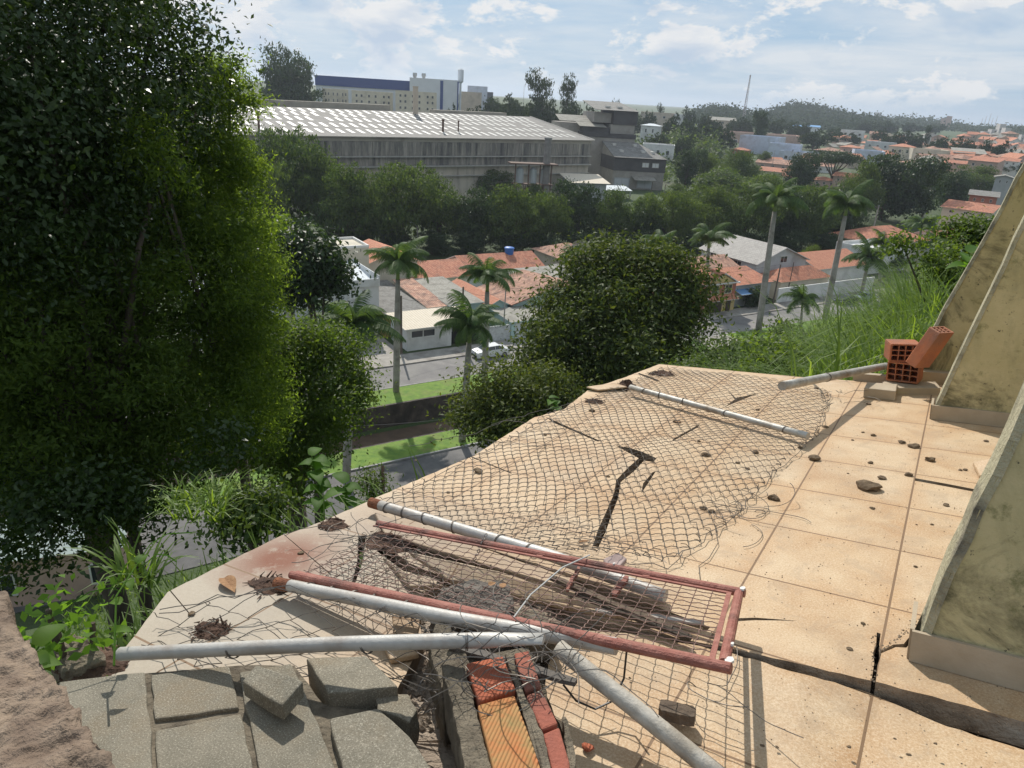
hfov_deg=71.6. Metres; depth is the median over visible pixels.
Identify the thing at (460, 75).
water tower
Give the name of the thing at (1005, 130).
apartment tower
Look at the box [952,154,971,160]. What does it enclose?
town house
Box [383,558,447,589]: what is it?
broken wooden lath
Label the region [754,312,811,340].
shrub
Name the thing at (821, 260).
house
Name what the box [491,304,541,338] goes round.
garage
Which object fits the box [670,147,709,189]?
tree
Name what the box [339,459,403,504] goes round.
shrub
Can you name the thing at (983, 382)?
buttress
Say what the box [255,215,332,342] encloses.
palm
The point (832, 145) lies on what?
town house
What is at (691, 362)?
shrub
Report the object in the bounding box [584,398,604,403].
debris heap
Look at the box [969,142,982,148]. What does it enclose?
town house
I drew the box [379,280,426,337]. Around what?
house
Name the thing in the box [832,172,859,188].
house
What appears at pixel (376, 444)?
canal bank
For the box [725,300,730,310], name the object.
door
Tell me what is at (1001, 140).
town house
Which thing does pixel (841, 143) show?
town house
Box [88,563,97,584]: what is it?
window
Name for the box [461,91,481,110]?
house
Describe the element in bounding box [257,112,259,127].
flue
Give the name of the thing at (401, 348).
utility pole
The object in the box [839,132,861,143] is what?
tree
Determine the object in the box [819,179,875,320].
palm
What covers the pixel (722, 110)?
wood
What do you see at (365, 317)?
palm
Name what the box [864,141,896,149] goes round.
house
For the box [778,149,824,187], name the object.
tree
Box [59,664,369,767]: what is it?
concrete block wall
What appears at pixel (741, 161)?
tree
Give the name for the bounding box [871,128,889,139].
tree
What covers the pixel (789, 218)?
tree
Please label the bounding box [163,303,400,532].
tree
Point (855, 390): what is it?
wire tangle
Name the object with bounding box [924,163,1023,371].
buttress
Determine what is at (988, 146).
tree
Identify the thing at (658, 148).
house
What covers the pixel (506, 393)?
tree
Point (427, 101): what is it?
apartment block
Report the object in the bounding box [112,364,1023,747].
terrace floor
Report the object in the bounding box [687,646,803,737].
wire tangle
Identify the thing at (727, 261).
house
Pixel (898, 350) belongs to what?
hollow brick
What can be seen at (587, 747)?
clod
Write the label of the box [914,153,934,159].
town house
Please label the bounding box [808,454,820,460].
clod
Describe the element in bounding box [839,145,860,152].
house
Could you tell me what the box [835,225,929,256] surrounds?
house
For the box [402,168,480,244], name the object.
tree
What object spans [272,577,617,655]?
fence post
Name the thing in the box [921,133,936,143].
town house
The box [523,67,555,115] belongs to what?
tree
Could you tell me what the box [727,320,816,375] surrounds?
shrub
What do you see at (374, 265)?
house
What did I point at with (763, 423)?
fence post
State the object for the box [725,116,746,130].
tree
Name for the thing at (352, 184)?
tree
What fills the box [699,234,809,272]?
house
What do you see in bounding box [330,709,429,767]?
concrete block
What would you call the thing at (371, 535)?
wire tangle
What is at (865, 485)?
clod
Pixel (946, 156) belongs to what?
town house
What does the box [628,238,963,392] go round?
tall grass
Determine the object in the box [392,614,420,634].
tile shard
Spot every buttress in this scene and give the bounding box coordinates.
[906,382,1023,691]
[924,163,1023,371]
[929,215,1023,427]
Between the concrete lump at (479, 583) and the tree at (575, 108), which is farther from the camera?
the tree at (575, 108)
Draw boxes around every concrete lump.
[428,579,516,657]
[514,608,555,661]
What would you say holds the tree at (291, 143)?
on the ground at (29, 624)
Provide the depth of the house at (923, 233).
160.86 m
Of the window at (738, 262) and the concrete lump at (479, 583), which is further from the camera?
the window at (738, 262)
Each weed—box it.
[31,624,67,671]
[299,447,334,521]
[321,471,363,510]
[547,395,561,410]
[945,244,977,268]
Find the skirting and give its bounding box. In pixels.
[853,370,948,384]
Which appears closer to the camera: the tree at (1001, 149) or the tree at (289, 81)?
the tree at (289, 81)
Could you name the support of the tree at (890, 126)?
on the ground at (29, 624)
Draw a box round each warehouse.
[315,75,409,110]
[410,73,458,110]
[725,131,800,143]
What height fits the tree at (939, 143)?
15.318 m
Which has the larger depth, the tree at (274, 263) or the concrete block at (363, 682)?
the tree at (274, 263)
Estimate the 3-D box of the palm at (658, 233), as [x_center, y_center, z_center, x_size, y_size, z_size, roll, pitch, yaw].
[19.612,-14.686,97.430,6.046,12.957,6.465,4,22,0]
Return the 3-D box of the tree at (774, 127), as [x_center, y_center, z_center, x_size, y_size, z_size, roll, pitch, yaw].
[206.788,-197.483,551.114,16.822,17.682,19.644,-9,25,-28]
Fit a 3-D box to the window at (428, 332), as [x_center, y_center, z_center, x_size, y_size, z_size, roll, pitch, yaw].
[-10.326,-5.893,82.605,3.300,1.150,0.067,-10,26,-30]
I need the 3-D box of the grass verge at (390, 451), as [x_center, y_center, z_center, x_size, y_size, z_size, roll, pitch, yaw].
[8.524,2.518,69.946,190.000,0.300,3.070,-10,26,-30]
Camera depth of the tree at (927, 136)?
495.09 m
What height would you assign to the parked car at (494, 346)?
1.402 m
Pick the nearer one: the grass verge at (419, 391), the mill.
the grass verge at (419, 391)
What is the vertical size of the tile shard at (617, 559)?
0.042 m
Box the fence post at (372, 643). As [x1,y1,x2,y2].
[115,632,545,660]
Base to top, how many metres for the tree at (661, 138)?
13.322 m
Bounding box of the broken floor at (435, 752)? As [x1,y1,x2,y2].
[406,596,595,767]
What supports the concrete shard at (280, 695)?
on the concrete block wall at (215, 717)
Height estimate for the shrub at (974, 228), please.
2.005 m
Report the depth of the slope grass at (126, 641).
3.63 m
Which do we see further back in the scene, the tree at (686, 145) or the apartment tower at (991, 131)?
the apartment tower at (991, 131)
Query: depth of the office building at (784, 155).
356.36 m
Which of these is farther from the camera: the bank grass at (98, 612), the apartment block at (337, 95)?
the apartment block at (337, 95)
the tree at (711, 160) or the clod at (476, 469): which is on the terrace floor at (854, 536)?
the clod at (476, 469)
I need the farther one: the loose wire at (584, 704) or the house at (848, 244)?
the house at (848, 244)
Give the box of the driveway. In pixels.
[345,333,393,359]
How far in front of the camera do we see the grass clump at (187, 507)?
3.83 m
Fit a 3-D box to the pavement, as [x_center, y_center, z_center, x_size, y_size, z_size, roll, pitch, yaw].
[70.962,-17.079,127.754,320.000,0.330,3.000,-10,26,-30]
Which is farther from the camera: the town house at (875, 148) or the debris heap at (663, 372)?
the town house at (875, 148)
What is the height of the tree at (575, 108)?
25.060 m
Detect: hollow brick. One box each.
[884,339,918,361]
[886,361,923,383]
[906,326,953,367]
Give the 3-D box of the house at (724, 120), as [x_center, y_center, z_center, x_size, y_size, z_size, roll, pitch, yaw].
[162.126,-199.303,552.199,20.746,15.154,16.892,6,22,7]
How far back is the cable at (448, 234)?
128.77 m
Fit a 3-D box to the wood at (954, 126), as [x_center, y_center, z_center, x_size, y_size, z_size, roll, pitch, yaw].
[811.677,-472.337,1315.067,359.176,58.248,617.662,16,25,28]
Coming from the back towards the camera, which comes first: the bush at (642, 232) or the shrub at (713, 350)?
the bush at (642, 232)
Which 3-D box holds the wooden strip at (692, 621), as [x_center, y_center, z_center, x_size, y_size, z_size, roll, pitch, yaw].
[0.442,0.750,2.296,0.334,0.008,0.118,7,16,31]
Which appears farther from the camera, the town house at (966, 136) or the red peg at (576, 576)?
the town house at (966, 136)
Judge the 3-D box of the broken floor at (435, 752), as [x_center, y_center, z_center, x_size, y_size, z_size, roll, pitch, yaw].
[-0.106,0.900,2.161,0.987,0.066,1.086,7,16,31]
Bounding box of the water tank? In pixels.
[504,246,513,254]
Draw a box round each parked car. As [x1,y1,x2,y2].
[471,342,509,358]
[833,293,857,303]
[855,291,877,302]
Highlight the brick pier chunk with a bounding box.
[442,648,575,767]
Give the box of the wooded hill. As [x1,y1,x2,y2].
[761,97,898,134]
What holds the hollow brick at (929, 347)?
on the hollow brick at (906, 372)
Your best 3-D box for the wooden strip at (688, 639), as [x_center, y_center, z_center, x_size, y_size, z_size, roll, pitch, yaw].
[0.383,0.745,2.294,0.417,0.022,0.066,7,17,31]
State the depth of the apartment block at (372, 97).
296.43 m
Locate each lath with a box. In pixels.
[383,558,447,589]
[410,553,632,620]
[449,649,576,686]
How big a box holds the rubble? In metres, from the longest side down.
1.028 x 0.904 x 0.022 m
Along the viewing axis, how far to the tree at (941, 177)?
198.01 m
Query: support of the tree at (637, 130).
on the ground at (29, 624)
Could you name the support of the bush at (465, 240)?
on the ground at (29, 624)
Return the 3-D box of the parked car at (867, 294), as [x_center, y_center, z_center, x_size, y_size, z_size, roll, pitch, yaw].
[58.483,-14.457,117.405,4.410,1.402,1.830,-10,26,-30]
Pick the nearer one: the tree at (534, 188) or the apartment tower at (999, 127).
the tree at (534, 188)
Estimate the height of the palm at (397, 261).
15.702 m
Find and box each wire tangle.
[285,515,432,566]
[423,578,658,717]
[485,420,593,456]
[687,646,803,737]
[709,483,809,546]
[822,390,880,402]
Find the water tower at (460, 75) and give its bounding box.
[458,69,463,110]
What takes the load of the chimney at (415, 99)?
on the factory
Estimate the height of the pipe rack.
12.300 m
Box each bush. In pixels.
[335,230,376,240]
[376,232,411,247]
[416,229,460,256]
[448,230,490,254]
[487,231,532,252]
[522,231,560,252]
[560,229,605,248]
[601,231,635,246]
[633,229,676,244]
[671,232,704,253]
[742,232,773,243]
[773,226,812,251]
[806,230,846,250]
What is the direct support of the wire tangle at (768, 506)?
on the terrace floor at (854, 536)
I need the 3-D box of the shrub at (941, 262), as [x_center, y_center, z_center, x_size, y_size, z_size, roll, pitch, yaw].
[6.076,-1.400,10.283,1.586,1.631,1.492,4,22,0]
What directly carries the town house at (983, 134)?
on the ground at (29, 624)
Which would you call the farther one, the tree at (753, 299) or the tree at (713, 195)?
the tree at (713, 195)
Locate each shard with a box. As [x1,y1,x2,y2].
[218,575,235,591]
[243,666,303,719]
[376,694,418,745]
[385,634,418,663]
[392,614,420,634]
[587,383,626,390]
[603,553,626,565]
[973,459,988,477]
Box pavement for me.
[295,282,926,373]
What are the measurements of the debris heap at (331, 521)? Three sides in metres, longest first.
0.167 x 0.123 x 0.044 m
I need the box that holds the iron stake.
[381,465,384,492]
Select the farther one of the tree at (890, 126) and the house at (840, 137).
the tree at (890, 126)
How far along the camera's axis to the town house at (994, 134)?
547.41 m
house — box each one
[181,259,379,352]
[329,236,368,267]
[363,239,420,283]
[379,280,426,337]
[385,305,482,350]
[411,258,469,282]
[414,276,483,309]
[447,251,544,286]
[452,278,508,326]
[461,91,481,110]
[467,86,487,109]
[477,269,565,306]
[487,92,492,103]
[509,265,572,277]
[531,243,586,265]
[603,254,738,299]
[643,142,674,163]
[685,263,740,312]
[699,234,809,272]
[709,116,735,128]
[714,266,773,306]
[730,147,750,153]
[755,158,795,167]
[760,166,789,175]
[760,265,829,299]
[798,248,869,281]
[812,176,832,187]
[814,147,844,152]
[814,163,833,172]
[824,143,839,147]
[832,135,851,143]
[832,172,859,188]
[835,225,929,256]
[835,239,908,273]
[836,141,854,145]
[837,153,861,168]
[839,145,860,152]
[841,129,864,142]
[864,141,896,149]
[866,146,883,150]
[884,150,897,163]
[888,143,915,162]
[913,230,961,251]
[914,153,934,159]
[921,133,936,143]
[930,135,946,142]
[932,147,950,152]
[933,154,954,159]
[938,199,1000,227]
[947,160,967,171]
[950,150,975,156]
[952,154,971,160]
[956,133,971,141]
[966,156,1007,190]
[967,131,979,142]
[968,189,1000,204]
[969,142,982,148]
[976,132,989,141]
[978,136,997,141]
[990,132,1002,136]
[992,174,1014,204]
[995,139,1008,142]
[996,142,1012,148]
[998,157,1022,181]
[1001,131,1018,136]
[1001,152,1023,161]
[1005,149,1022,153]
[1008,138,1021,143]
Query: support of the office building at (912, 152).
on the ground at (29, 624)
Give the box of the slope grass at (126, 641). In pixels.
[38,447,424,682]
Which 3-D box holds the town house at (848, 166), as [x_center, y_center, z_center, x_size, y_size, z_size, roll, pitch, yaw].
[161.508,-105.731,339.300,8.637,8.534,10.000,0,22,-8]
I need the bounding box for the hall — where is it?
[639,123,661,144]
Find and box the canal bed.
[1,393,583,516]
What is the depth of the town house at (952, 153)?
350.25 m
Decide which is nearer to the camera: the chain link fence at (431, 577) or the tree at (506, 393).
the chain link fence at (431, 577)
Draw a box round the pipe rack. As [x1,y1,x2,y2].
[508,161,557,195]
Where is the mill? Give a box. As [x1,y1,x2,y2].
[551,100,666,190]
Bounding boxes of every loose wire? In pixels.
[563,652,627,709]
[699,530,717,578]
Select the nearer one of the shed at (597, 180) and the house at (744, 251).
the house at (744, 251)
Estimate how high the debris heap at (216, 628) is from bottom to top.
0.047 m
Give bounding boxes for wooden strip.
[549,575,673,627]
[562,594,646,611]
[575,593,691,641]
[595,608,703,624]
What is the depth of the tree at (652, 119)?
441.14 m
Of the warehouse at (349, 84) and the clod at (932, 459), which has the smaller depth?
the clod at (932, 459)
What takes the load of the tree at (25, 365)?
on the ground at (29, 624)
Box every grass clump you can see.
[55,515,199,607]
[140,465,256,531]
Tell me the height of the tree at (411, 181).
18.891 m
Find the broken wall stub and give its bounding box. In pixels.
[0,591,114,767]
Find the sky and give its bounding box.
[33,0,1023,125]
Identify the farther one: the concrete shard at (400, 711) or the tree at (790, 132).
the tree at (790, 132)
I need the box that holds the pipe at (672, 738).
[553,640,724,767]
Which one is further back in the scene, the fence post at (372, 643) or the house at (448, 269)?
the house at (448, 269)
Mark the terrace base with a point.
(875, 665)
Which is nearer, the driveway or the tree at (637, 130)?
the driveway
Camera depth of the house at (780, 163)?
323.94 m
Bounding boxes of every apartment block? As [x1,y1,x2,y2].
[322,88,348,102]
[351,90,392,110]
[395,90,436,112]
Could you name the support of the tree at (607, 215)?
on the ground at (29, 624)
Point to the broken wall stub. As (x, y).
(41, 726)
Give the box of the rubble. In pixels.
[402,601,567,730]
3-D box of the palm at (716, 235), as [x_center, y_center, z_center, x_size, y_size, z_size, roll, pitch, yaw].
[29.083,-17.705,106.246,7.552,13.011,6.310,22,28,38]
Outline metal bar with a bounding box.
[375,513,574,589]
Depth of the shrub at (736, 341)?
28.35 m
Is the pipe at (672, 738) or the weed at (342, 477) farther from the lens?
the weed at (342, 477)
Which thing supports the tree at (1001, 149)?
on the ground at (29, 624)
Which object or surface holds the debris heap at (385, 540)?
on the terrace floor at (854, 536)
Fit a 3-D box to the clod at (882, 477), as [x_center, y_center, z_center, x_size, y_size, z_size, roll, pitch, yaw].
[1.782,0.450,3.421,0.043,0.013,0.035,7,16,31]
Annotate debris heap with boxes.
[54,645,128,682]
[187,615,232,640]
[245,571,293,598]
[318,515,349,530]
[363,529,421,553]
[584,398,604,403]
[617,379,635,390]
[647,369,674,376]
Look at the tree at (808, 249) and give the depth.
135.92 m
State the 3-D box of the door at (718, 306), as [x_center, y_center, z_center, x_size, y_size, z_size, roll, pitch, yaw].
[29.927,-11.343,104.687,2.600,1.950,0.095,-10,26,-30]
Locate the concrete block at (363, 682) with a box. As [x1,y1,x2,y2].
[307,656,397,709]
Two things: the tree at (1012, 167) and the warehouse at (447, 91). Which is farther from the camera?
the warehouse at (447, 91)
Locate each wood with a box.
[689,102,799,129]
[881,112,1023,134]
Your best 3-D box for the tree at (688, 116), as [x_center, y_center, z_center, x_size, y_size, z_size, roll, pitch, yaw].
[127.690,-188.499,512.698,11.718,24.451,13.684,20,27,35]
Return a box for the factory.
[86,99,594,219]
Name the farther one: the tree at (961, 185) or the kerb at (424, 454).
the tree at (961, 185)
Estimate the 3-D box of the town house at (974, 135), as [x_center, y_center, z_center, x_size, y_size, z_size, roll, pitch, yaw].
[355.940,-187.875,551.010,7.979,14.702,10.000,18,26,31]
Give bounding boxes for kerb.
[147,439,492,513]
[373,310,872,390]
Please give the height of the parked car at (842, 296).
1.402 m
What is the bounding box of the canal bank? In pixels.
[153,429,452,489]
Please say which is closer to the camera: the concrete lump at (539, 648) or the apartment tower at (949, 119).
the concrete lump at (539, 648)
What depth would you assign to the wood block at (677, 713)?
1.84 m
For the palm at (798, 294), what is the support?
on the ground at (29, 624)
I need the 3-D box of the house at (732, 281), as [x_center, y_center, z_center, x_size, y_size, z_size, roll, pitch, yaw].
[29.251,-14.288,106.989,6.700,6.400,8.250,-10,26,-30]
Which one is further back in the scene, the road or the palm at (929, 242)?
the palm at (929, 242)
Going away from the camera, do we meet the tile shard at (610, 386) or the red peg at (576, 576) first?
the red peg at (576, 576)
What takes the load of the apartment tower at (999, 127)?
on the ground at (29, 624)
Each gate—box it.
[288,520,745,674]
[489,324,509,341]
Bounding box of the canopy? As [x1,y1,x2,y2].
[0,511,128,606]
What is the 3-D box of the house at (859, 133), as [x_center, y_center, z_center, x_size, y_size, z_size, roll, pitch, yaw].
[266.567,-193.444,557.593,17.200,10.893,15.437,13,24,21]
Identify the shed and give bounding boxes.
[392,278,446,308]
[559,173,609,203]
[807,125,820,132]
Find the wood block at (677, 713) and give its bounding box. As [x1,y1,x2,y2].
[658,699,695,726]
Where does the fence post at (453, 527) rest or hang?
on the terrace floor at (854, 536)
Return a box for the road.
[13,442,489,613]
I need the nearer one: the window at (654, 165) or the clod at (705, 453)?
the clod at (705, 453)
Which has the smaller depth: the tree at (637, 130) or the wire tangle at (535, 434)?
the wire tangle at (535, 434)
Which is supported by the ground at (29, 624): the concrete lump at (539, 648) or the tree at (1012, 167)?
the tree at (1012, 167)
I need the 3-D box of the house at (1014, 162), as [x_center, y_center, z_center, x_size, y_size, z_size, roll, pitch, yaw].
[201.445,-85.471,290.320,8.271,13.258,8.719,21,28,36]
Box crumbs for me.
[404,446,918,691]
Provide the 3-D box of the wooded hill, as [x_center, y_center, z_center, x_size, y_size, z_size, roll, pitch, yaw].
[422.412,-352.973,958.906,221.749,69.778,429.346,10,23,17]
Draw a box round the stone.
[51,633,105,684]
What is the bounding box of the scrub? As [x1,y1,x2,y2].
[635,124,845,193]
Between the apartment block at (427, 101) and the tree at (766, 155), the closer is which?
the apartment block at (427, 101)
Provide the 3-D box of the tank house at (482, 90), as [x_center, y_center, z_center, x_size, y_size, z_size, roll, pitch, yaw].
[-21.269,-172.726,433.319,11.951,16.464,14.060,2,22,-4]
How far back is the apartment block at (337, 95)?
297.84 m
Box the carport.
[606,185,631,199]
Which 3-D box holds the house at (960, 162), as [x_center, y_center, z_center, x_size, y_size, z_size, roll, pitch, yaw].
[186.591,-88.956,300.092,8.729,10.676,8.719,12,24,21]
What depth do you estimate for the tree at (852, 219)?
160.18 m
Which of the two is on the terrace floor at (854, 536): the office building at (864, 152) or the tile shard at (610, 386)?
the tile shard at (610, 386)
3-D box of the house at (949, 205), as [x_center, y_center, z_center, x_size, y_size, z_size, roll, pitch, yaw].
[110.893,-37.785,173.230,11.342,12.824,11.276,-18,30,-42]
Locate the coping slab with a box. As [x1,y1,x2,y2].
[882,382,940,394]
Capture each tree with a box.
[0,0,241,633]
[0,0,292,645]
[0,116,300,626]
[63,39,310,549]
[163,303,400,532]
[221,152,296,229]
[242,124,343,224]
[246,208,370,523]
[255,39,326,101]
[289,144,364,235]
[303,161,403,241]
[352,160,454,240]
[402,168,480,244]
[414,338,602,461]
[450,182,506,252]
[464,105,484,111]
[474,182,561,249]
[476,168,522,198]
[483,95,505,111]
[490,92,526,115]
[490,219,745,396]
[497,105,518,115]
[517,94,558,122]
[520,183,543,206]
[521,191,577,241]
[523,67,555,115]
[551,176,604,243]
[553,101,584,121]
[557,72,577,120]
[581,184,644,237]
[621,205,665,246]
[631,191,658,212]
[634,112,643,133]
[637,110,656,130]
[637,187,709,243]
[646,132,669,143]
[656,102,664,112]
[661,112,687,141]
[664,183,698,200]
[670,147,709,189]
[674,135,694,156]
[677,117,700,137]
[677,182,744,246]
[679,130,705,153]
[681,105,696,127]
[689,121,717,145]
[689,166,751,195]
[695,113,719,131]
[696,153,731,181]
[703,174,788,235]
[704,116,723,131]
[715,125,736,152]
[718,148,764,180]
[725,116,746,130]
[732,119,754,131]
[737,171,787,197]
[743,285,768,306]
[752,108,769,135]
[756,151,772,159]
[759,185,813,241]
[767,117,792,133]
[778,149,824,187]
[780,182,847,248]
[785,122,803,134]
[793,122,811,135]
[797,128,839,149]
[802,243,819,251]
[809,148,866,178]
[810,185,875,235]
[822,128,848,140]
[830,156,888,222]
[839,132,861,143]
[855,121,872,131]
[856,150,955,222]
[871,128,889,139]
[872,121,900,133]
[880,131,906,143]
[889,254,908,269]
[901,122,925,132]
[902,130,926,147]
[914,160,952,216]
[924,124,932,142]
[924,124,946,133]
[924,135,949,147]
[936,167,976,204]
[947,136,976,148]
[954,164,999,190]
[979,137,998,151]
[990,140,1016,154]
[1003,162,1023,171]
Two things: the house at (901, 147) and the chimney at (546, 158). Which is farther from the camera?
the house at (901, 147)
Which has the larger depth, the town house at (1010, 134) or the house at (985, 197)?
the town house at (1010, 134)
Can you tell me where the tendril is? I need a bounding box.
[72,532,191,602]
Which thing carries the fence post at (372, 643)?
on the terrace floor at (854, 536)
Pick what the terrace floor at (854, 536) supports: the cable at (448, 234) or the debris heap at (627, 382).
the debris heap at (627, 382)
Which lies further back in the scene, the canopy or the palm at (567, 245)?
the palm at (567, 245)
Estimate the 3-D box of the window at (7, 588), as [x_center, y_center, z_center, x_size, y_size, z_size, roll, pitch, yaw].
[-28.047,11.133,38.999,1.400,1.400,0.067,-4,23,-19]
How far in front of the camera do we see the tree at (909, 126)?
827.95 m
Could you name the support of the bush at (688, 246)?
on the ground at (29, 624)
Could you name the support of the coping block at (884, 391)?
on the terrace floor at (854, 536)
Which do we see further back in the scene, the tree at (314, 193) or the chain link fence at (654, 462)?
the tree at (314, 193)
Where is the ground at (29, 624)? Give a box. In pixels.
[15,74,976,673]
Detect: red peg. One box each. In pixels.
[566,566,579,591]
[612,575,628,598]
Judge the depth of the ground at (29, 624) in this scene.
144.83 m
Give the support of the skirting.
on the terrace floor at (854, 536)
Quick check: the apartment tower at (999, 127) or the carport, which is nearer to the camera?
the carport
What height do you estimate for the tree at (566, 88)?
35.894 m
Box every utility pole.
[400,295,402,353]
[503,290,505,322]
[772,265,780,303]
[873,205,880,225]
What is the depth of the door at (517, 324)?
88.29 m
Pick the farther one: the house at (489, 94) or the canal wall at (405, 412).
the house at (489, 94)
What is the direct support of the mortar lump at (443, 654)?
on the broken floor at (435, 752)
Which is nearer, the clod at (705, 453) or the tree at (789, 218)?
the clod at (705, 453)
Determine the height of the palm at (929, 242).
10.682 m
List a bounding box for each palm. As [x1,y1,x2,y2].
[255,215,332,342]
[301,289,406,476]
[364,236,428,392]
[432,289,505,442]
[458,252,522,380]
[559,243,584,262]
[639,229,679,251]
[687,222,736,267]
[745,177,809,330]
[777,283,819,329]
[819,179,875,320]
[840,231,892,291]
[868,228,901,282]
[900,215,939,282]
[918,230,957,254]
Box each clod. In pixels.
[473,467,481,472]
[582,742,593,751]
[701,452,710,456]
[767,494,779,500]
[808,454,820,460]
[856,479,882,491]
[877,475,886,479]
[907,443,919,448]
[925,457,934,461]
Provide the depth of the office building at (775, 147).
365.68 m
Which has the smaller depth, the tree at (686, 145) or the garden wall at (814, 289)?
the garden wall at (814, 289)
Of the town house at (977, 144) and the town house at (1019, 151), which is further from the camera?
the town house at (977, 144)
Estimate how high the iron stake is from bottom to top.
0.263 m
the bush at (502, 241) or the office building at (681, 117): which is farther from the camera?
the office building at (681, 117)
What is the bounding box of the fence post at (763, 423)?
[628,385,809,438]
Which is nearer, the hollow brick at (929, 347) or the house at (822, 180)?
the hollow brick at (929, 347)
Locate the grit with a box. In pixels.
[327,382,1005,767]
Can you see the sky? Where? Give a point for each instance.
(959, 59)
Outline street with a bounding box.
[167,296,882,414]
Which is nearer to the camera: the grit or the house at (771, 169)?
the grit
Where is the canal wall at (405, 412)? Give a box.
[144,328,837,469]
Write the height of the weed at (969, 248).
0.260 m
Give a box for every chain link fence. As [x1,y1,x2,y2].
[141,585,549,697]
[319,532,486,632]
[379,365,831,568]
[417,614,567,714]
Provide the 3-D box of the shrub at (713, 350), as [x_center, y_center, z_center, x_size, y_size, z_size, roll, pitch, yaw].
[6.159,-0.384,19.025,5.476,2.252,3.982,13,24,23]
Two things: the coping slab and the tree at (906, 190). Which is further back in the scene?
the tree at (906, 190)
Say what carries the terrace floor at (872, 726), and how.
on the terrace base
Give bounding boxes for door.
[515,323,525,337]
[613,177,629,187]
[636,181,652,188]
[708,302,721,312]
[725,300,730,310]
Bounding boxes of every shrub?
[11,572,126,675]
[185,464,314,560]
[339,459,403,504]
[636,325,771,370]
[655,350,726,369]
[715,331,766,356]
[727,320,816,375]
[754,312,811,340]
[872,224,978,311]
[914,205,994,281]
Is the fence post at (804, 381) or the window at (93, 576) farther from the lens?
the window at (93, 576)
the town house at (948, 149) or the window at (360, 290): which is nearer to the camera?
the window at (360, 290)
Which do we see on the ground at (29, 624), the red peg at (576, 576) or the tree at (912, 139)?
the tree at (912, 139)
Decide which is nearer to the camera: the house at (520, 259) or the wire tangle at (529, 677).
the wire tangle at (529, 677)
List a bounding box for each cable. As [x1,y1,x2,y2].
[297,207,875,237]
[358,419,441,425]
[402,264,780,300]
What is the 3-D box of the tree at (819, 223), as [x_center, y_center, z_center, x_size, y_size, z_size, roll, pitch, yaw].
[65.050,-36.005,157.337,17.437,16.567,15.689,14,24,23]
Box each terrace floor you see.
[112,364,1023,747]
[545,630,1023,767]
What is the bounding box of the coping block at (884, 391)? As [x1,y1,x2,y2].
[863,382,897,400]
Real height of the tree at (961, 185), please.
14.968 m
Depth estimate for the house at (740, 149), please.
381.45 m
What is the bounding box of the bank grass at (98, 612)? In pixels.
[47,539,270,673]
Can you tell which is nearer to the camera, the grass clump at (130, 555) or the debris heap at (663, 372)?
the grass clump at (130, 555)
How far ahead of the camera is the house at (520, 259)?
111.92 m
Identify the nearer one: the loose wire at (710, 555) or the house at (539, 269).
the loose wire at (710, 555)
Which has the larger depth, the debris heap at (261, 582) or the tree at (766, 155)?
the tree at (766, 155)
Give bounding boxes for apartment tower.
[940,118,947,123]
[945,116,952,127]
[988,129,996,133]
[995,124,1006,132]
[1000,128,1011,133]
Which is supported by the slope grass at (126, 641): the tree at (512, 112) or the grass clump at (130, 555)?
the grass clump at (130, 555)
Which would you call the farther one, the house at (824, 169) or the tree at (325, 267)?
the house at (824, 169)
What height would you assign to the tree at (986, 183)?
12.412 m
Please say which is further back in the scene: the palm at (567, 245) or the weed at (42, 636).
the palm at (567, 245)
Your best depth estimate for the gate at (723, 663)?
2.24 m
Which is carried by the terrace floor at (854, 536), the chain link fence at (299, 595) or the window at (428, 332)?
the chain link fence at (299, 595)
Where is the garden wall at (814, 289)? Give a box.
[775,277,873,302]
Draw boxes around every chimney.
[412,86,418,113]
[541,137,551,198]
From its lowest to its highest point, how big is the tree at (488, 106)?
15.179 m
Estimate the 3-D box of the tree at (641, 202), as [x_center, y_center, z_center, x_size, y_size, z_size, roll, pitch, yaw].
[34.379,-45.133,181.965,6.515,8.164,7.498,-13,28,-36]
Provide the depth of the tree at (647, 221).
142.62 m
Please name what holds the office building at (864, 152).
on the ground at (29, 624)
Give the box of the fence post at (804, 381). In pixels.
[778,363,887,389]
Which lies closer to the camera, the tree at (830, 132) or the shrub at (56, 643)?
the shrub at (56, 643)
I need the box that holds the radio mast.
[742,75,750,116]
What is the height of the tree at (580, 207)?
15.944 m
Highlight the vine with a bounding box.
[109,554,147,665]
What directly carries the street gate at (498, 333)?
on the ground at (29, 624)
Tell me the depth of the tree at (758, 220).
147.40 m
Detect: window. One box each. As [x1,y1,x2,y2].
[0,574,18,596]
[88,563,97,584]
[348,288,363,299]
[410,327,435,339]
[642,163,648,167]
[652,163,658,167]
[724,284,732,293]
[733,259,741,265]
[779,256,787,262]
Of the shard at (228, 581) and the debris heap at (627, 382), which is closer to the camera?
the shard at (228, 581)
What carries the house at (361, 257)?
on the ground at (29, 624)
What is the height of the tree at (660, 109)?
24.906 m
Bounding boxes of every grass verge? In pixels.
[147,427,495,512]
[162,310,875,437]
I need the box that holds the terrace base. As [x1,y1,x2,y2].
[359,492,1023,749]
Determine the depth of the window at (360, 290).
84.44 m
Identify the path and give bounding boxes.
[700,335,736,347]
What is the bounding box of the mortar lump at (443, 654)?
[428,622,468,746]
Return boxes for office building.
[639,111,675,134]
[673,114,692,124]
[738,134,785,153]
[768,142,802,156]
[779,150,818,159]
[852,149,884,162]
[906,148,949,159]
[951,147,986,155]
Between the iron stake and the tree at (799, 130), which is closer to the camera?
the iron stake
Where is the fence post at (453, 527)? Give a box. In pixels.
[367,497,667,602]

